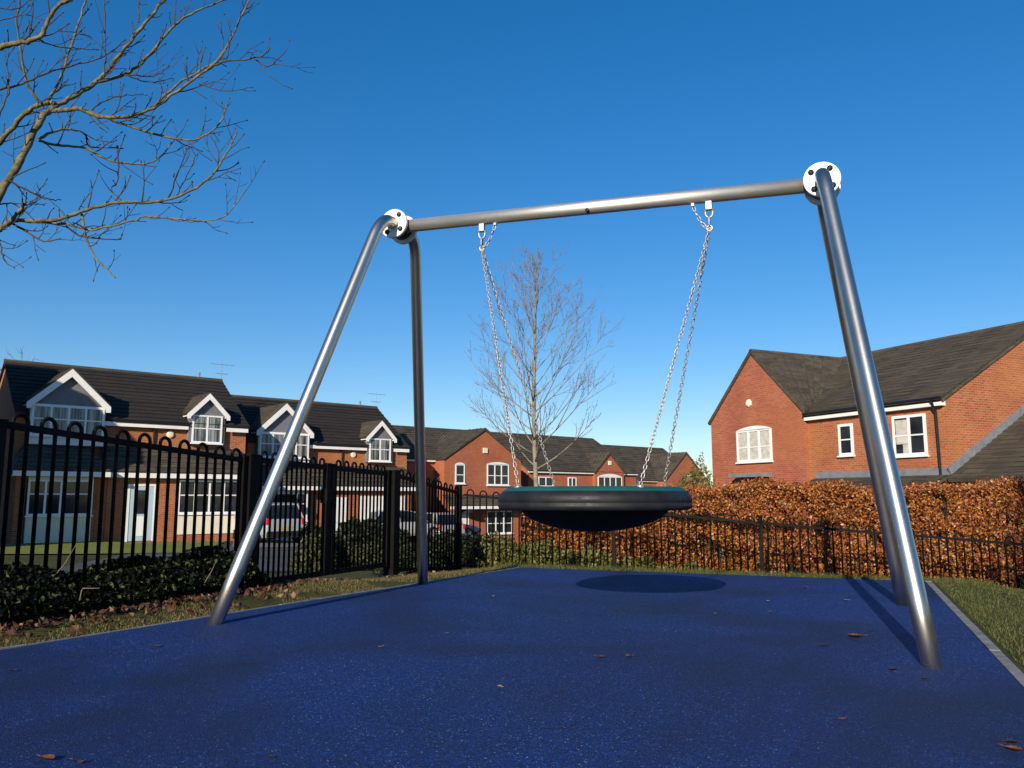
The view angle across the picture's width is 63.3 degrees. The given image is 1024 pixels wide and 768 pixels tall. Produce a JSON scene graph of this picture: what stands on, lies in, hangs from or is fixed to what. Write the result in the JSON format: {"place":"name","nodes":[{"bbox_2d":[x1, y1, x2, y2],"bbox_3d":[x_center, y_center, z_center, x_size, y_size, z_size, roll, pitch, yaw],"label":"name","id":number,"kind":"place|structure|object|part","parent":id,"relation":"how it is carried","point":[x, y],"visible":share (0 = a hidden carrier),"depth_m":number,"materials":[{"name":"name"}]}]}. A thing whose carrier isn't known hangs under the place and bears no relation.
{"place":"outdoors","nodes":[
{"label":"outdoors","id":0,"kind":"place"},
{"bbox_2d":[0,541,223,553],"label":"lawn","id":1,"kind":"structure","parent":0,"point":[39,548],"depth_m":25.66,"materials":[{"name":"green plant"}]},
{"bbox_2d":[54,546,406,571],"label":"road","id":2,"kind":"structure","parent":0,"point":[79,565],"depth_m":17.12,"materials":[{"name":"grey asphalt"}]},
{"bbox_2d":[232,540,297,546],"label":"driveway","id":3,"kind":"structure","parent":0,"point":[271,543],"depth_m":31.23,"materials":[{"name":"grey asphalt"}]},
{"bbox_2d":[233,503,302,542],"bbox_3d":[-10.168,5.663,34.105,2.080,1.576,4.130,7,-10,-40],"label":"parked car","id":4,"kind":"object","parent":3,"relation":"on","point":[277,524],"visible":0.3,"depth_m":32.63,"materials":[{"name":"white paint"}]},
{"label":"windows","id":5,"kind":"part","parent":4,"relation":"part of","materials":[{"name":"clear glass"}]},
{"bbox_2d":[0,536,1023,673],"bbox_3d":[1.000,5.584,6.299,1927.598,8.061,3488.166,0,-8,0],"label":"ground","id":6,"kind":"structure","parent":0,"point":[248,600],"depth_m":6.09,"materials":[{"name":"green plant"}]},
{"bbox_2d":[0,412,248,587],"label":"metal fence","id":7,"kind":"object","parent":6,"relation":"on","point":[241,489],"visible":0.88,"depth_m":5.92,"materials":[{"name":"black metal"}]},
{"bbox_2d":[0,359,249,543],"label":"brick house","id":8,"kind":"structure","parent":6,"relation":"on","point":[194,411],"depth_m":32.55,"materials":[{"name":"red brick"}]},
{"bbox_2d":[24,479,93,516],"bbox_3d":[-16.287,4.126,29.952,2.200,1.325,0.130,7,-10,-40],"label":"window","id":9,"kind":"structure","parent":8,"relation":"in","point":[44,484],"depth_m":29.91,"materials":[{"name":"white plastic"}]},
{"bbox_2d":[29,404,104,437],"bbox_3d":[-16.700,1.433,31.250,2.550,1.195,0.130,7,-10,-40],"label":"window","id":10,"kind":"structure","parent":8,"relation":"in","point":[89,418],"depth_m":31.27,"materials":[{"name":"white plastic"}]},
{"bbox_2d":[127,486,154,540],"bbox_3d":[-14.306,4.989,31.984,0.900,2.080,0.060,7,-10,-40],"label":"door","id":11,"kind":"structure","parent":8,"relation":"in","point":[141,490],"depth_m":31.97,"materials":[{"name":"white paint"}]},
{"bbox_2d":[190,415,222,444],"bbox_3d":[-12.743,1.922,34.733,1.330,1.215,0.130,7,-10,-40],"label":"window","id":12,"kind":"structure","parent":8,"relation":"in","point":[206,433],"depth_m":34.74,"materials":[{"name":"white plastic"}]},
{"bbox_2d":[178,480,236,514],"bbox_3d":[-12.285,4.612,33.710,2.560,1.385,0.130,7,-10,-40],"label":"window","id":13,"kind":"structure","parent":8,"relation":"in","point":[182,485],"depth_m":33.64,"materials":[{"name":"white plastic"}]},
{"bbox_2d":[0,545,271,623],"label":"ivy","id":14,"kind":"object","parent":6,"relation":"on","point":[25,590],"visible":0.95,"depth_m":5.70,"materials":[{"name":"green plant"}]},
{"bbox_2d":[0,0,314,281],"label":"bare tree","id":15,"kind":"object","parent":6,"relation":"on","point":[13,172],"visible":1,"depth_m":6.44,"materials":[{"name":"brown plant"}]},
{"bbox_2d":[0,583,334,642],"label":"leaf litter","id":16,"kind":"object","parent":6,"relation":"on","point":[92,620],"visible":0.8,"depth_m":5.41,"materials":[{"name":"brown plant"}]},
{"bbox_2d":[242,454,260,586],"bbox_3d":[-2.305,1.335,7.213,0.200,1.447,0.200,-3,-8,21],"label":"gate post","id":17,"kind":"object","parent":6,"relation":"on","point":[253,481],"visible":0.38,"depth_m":7.23,"materials":[{"name":"black metal"}]},
{"bbox_2d":[255,451,332,582],"bbox_3d":[-2.055,1.245,7.817,0.082,1.190,1.144,-3,-8,22],"label":"gate leaf","id":18,"kind":"object","parent":17,"relation":"attached to","point":[325,495],"visible":0.78,"depth_m":7.91,"materials":[{"name":"black paint"}]},
{"bbox_2d":[0,567,519,649],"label":"kerb","id":19,"kind":"structure","parent":6,"relation":"on","point":[15,646],"depth_m":5.28,"materials":[{"name":"concrete"}]},
{"bbox_2d":[290,523,336,571],"bbox_3d":[-3.080,2.596,12.959,0.756,0.886,0.873,0,-8,0],"label":"shrub","id":20,"kind":"object","parent":6,"relation":"on","point":[310,549],"visible":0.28,"depth_m":12.73,"materials":[{"name":"green plant"}]},
{"bbox_2d":[231,393,415,540],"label":"brick house","id":21,"kind":"structure","parent":6,"relation":"on","point":[333,433],"depth_m":41.38,"materials":[{"name":"red brick"}]},
{"bbox_2d":[259,432,309,459],"bbox_3d":[-10.710,2.928,39.120,2.550,1.195,0.130,7,-10,-40],"label":"window","id":22,"kind":"structure","parent":21,"relation":"in","point":[269,442],"depth_m":38.93,"materials":[{"name":"white plastic"}]},
{"bbox_2d":[273,493,307,521],"bbox_3d":[-10.298,5.621,37.819,2.200,1.325,0.130,7,-10,-40],"label":"window","id":23,"kind":"structure","parent":21,"relation":"in","point":[293,494],"depth_m":38.16,"materials":[{"name":"glass"}]},
{"bbox_2d":[336,497,346,530],"bbox_3d":[-8.319,6.485,39.863,0.900,2.080,0.045,7,-10,-40],"label":"door","id":24,"kind":"structure","parent":21,"relation":"in","point":[337,497],"depth_m":39.93,"materials":[{"name":"white plastic"}]},
{"bbox_2d":[368,438,391,462],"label":"window","id":25,"kind":"structure","parent":21,"relation":"in","point":[381,452],"depth_m":42.60,"materials":[{"name":"white plastic"}]},
{"bbox_2d":[360,496,404,520],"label":"garage door","id":26,"kind":"structure","parent":21,"relation":"in","point":[360,496],"depth_m":41.04,"materials":[{"name":"white paint"}]},
{"bbox_2d":[270,570,443,586],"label":"leaf litter","id":27,"kind":"object","parent":6,"relation":"on","point":[309,579],"visible":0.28,"depth_m":7.78,"materials":[{"name":"brown plant"}]},
{"bbox_2d":[335,530,381,569],"bbox_3d":[-2.513,2.831,13.730,1.191,0.810,1.041,0,-8,0],"label":"shrub","id":28,"kind":"object","parent":6,"relation":"on","point":[359,551],"visible":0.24,"depth_m":13.49,"materials":[{"name":"green plant"}]},
{"bbox_2d":[335,516,411,550],"bbox_3d":[-4.168,4.345,23.634,2.692,1.181,1.762,0,-8,0],"label":"shrub","id":29,"kind":"object","parent":6,"relation":"on","point":[367,530],"visible":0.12,"depth_m":23.31,"materials":[{"name":"green plant"}]},
{"bbox_2d":[379,470,400,577],"bbox_3d":[-1.367,1.739,9.429,0.200,1.514,0.200,-3,-8,21],"label":"gate post","id":30,"kind":"object","parent":6,"relation":"on","point":[392,569],"visible":0.45,"depth_m":9.40,"materials":[{"name":"black metal"}]},
{"bbox_2d":[329,460,390,574],"bbox_3d":[-1.617,1.406,8.869,0.060,1.158,1.128,-3,-8,22],"label":"gate leaf","id":31,"kind":"object","parent":30,"relation":"attached to","point":[385,473],"visible":1,"depth_m":8.85,"materials":[{"name":"black paint"}]},
{"bbox_2d":[368,510,436,537],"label":"parked car","id":32,"kind":"object","parent":6,"relation":"on","point":[404,521],"visible":0.13,"depth_m":40.79,"materials":[{"name":"silver metal"}]},
{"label":"windows","id":33,"kind":"part","parent":32,"relation":"part of","materials":[{"name":"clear glass"}]},
{"bbox_2d":[371,541,453,575],"bbox_3d":[-1.319,2.400,11.163,1.108,0.575,1.044,0,-8,0],"label":"shrub","id":34,"kind":"object","parent":6,"relation":"on","point":[380,570],"visible":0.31,"depth_m":10.99,"materials":[{"name":"green plant"}]},
{"bbox_2d":[399,469,461,571],"bbox_3d":[-1.024,1.929,10.405,0.069,1.664,1.845,-3,-8,20],"label":"metal fence","id":35,"kind":"object","parent":6,"relation":"on","point":[457,491],"visible":0.8,"depth_m":10.59,"materials":[{"name":"black metal"}]},
{"bbox_2d":[411,512,465,538],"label":"parked car","id":36,"kind":"object","parent":6,"relation":"on","point":[463,528],"visible":0.18,"depth_m":42.14,"materials":[{"name":"silver metal"}]},
{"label":"windows","id":37,"kind":"part","parent":36,"relation":"part of","materials":[{"name":"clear glass"}]},
{"bbox_2d":[410,528,488,569],"bbox_3d":[-0.902,2.454,11.988,1.358,0.721,1.082,0,-8,0],"label":"shrub","id":38,"kind":"object","parent":6,"relation":"on","point":[470,551],"visible":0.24,"depth_m":11.82,"materials":[{"name":"green plant"}]},
{"bbox_2d":[427,512,478,535],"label":"parked car","id":39,"kind":"object","parent":6,"relation":"on","point":[470,529],"visible":0.08,"depth_m":45.58,"materials":[{"name":"blue paint"}]},
{"bbox_2d":[392,425,523,545],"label":"brick house","id":40,"kind":"structure","parent":6,"relation":"on","point":[476,460],"depth_m":48.61,"materials":[{"name":"red brick"}]},
{"bbox_2d":[454,463,465,484],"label":"window","id":41,"kind":"structure","parent":40,"relation":"in","point":[459,467],"depth_m":47.56,"materials":[{"name":"white plastic"}]},
{"bbox_2d":[462,513,468,538],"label":"door","id":42,"kind":"structure","parent":40,"relation":"in","point":[463,514],"depth_m":47.43,"materials":[{"name":"white plastic"}]},
{"bbox_2d":[486,462,509,485],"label":"window","id":43,"kind":"structure","parent":40,"relation":"in","point":[497,472],"depth_m":49.34,"materials":[{"name":"white plastic"}]},
{"bbox_2d":[487,511,513,534],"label":"window","id":44,"kind":"structure","parent":40,"relation":"in","point":[489,513],"depth_m":49.06,"materials":[{"name":"white plastic"}]},
{"bbox_2d":[0,568,1023,767],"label":"safety surface","id":45,"kind":"object","parent":6,"relation":"on","point":[720,671],"visible":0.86,"depth_m":3.39,"materials":[{"name":"blue rubber"}]},
{"bbox_2d":[36,754,54,759],"bbox_3d":[-1.346,1.076,2.390,0.066,0.011,0.039,0,-8,0],"label":"fallen leaf","id":46,"kind":"object","parent":45,"relation":"on","point":[49,757],"visible":1,"depth_m":2.40,"materials":[{"name":"brown plant"}]},
{"bbox_2d":[70,758,86,762],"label":"fallen leaf","id":47,"kind":"object","parent":45,"relation":"on","point":[78,761],"visible":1,"depth_m":2.37,"materials":[{"name":"brown plant"}]},
{"bbox_2d":[207,162,942,667],"bbox_3d":[0.492,0.076,5.625,3.976,2.968,2.650,-3,-8,22],"label":"swing frame","id":48,"kind":"object","parent":45,"relation":"on","point":[819,184],"visible":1,"depth_m":5.50,"materials":[{"name":"silver metal"}]},
{"bbox_2d":[477,206,713,531],"bbox_3d":[0.550,-0.109,5.688,1.289,2.206,1.289,4,-9,-24],"label":"basket swing","id":49,"kind":"object","parent":48,"relation":"hanging from","point":[595,508],"visible":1,"depth_m":5.15,"materials":[{"name":"black rubber"}]},
{"bbox_2d":[846,633,868,636],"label":"fallen leaf","id":50,"kind":"object","parent":45,"relation":"on","point":[854,635],"visible":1,"depth_m":4.49,"materials":[{"name":"brown plant"}]},
{"bbox_2d":[1001,739,1016,742],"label":"fallen leaf","id":51,"kind":"object","parent":45,"relation":"on","point":[1011,740],"visible":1,"depth_m":2.56,"materials":[{"name":"brown plant"}]},
{"bbox_2d":[998,743,1022,750],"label":"fallen leaf","id":52,"kind":"object","parent":45,"relation":"on","point":[1014,748],"visible":1,"depth_m":2.48,"materials":[{"name":"brown plant"}]},
{"bbox_2d":[465,241,622,538],"bbox_3d":[0.525,0.344,12.511,2.518,5.270,2.702,0,-8,0],"label":"bare tree","id":53,"kind":"object","parent":6,"relation":"on","point":[535,452],"visible":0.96,"depth_m":12.70,"materials":[{"name":"brown plant"}]},
{"bbox_2d":[491,432,642,541],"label":"brick house","id":54,"kind":"structure","parent":6,"relation":"on","point":[585,462],"depth_m":59.44,"materials":[{"name":"brown tile"}]},
{"bbox_2d":[538,477,552,485],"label":"window","id":55,"kind":"structure","parent":54,"relation":"in","point":[543,481],"depth_m":56.04,"materials":[{"name":"white plastic"}]},
{"bbox_2d":[568,477,576,485],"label":"window","id":56,"kind":"structure","parent":54,"relation":"in","point":[572,481],"depth_m":57.66,"materials":[{"name":"white plastic"}]},
{"bbox_2d":[598,474,621,485],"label":"window","id":57,"kind":"structure","parent":54,"relation":"in","point":[606,479],"depth_m":59.73,"materials":[{"name":"white plastic"}]},
{"bbox_2d":[475,531,753,572],"bbox_3d":[1.549,2.506,11.171,4.053,0.986,1.031,-2,-8,13],"label":"hedge","id":58,"kind":"object","parent":6,"relation":"on","point":[555,554],"visible":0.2,"depth_m":11.27,"materials":[{"name":"green plant"}]},
{"bbox_2d":[601,444,706,536],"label":"brick house","id":59,"kind":"structure","parent":6,"relation":"on","point":[634,457],"depth_m":71.89,"materials":[{"name":"brown tile"}]},
{"bbox_2d":[676,452,727,555],"bbox_3d":[7.348,4.711,32.649,2.299,4.147,1.684,0,-8,0],"label":"shrub","id":60,"kind":"object","parent":6,"relation":"on","point":[692,476],"visible":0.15,"depth_m":32.70,"materials":[{"name":"green plant"}]},
{"bbox_2d":[463,489,1023,588],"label":"metal fence","id":61,"kind":"object","parent":6,"relation":"on","point":[760,532],"visible":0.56,"depth_m":10.38,"materials":[{"name":"black metal"}]},
{"bbox_2d":[520,475,1023,590],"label":"beech hedge","id":62,"kind":"object","parent":6,"relation":"on","point":[715,500],"visible":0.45,"depth_m":11.42,"materials":[{"name":"brown plant"}]},
{"bbox_2d":[708,321,1023,573],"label":"brick house","id":63,"kind":"structure","parent":6,"relation":"on","point":[954,407],"depth_m":28.63,"materials":[{"name":"red brick"}]},
{"bbox_2d":[735,426,773,463],"bbox_3d":[9.467,2.370,32.551,0.130,1.453,2.080,4,-9,-24],"label":"window","id":64,"kind":"structure","parent":63,"relation":"in","point":[753,443],"depth_m":32.51,"materials":[{"name":"white plastic"}]},
{"bbox_2d":[837,423,854,456],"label":"window","id":65,"kind":"structure","parent":63,"relation":"in","point":[845,438],"depth_m":28.55,"materials":[{"name":"white plastic"}]},
{"bbox_2d":[891,413,929,457],"bbox_3d":[12.547,1.648,26.236,0.130,1.345,1.320,4,-9,-24],"label":"window","id":66,"kind":"structure","parent":63,"relation":"in","point":[909,432],"depth_m":26.20,"materials":[{"name":"white plastic"}]},
{"bbox_2d":[925,581,1023,686],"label":"kerb","id":67,"kind":"structure","parent":6,"relation":"on","point":[1017,674],"depth_m":4.40,"materials":[{"name":"concrete"}]},
{"bbox_2d":[0,0,1023,486],"label":"sky","id":68,"kind":"structure","parent":0,"point":[417,108],"materials":[{"name":"blue"}]},
{"bbox_2d":[489,561,997,587],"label":"grass","id":69,"kind":"structure","parent":0,"point":[636,569],"depth_m":8.38,"materials":[{"name":"green plant"}]},
{"bbox_2d":[933,579,1023,664],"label":"grass","id":70,"kind":"structure","parent":0,"point":[991,609],"depth_m":5.77,"materials":[{"name":"green plant"}]}
]}

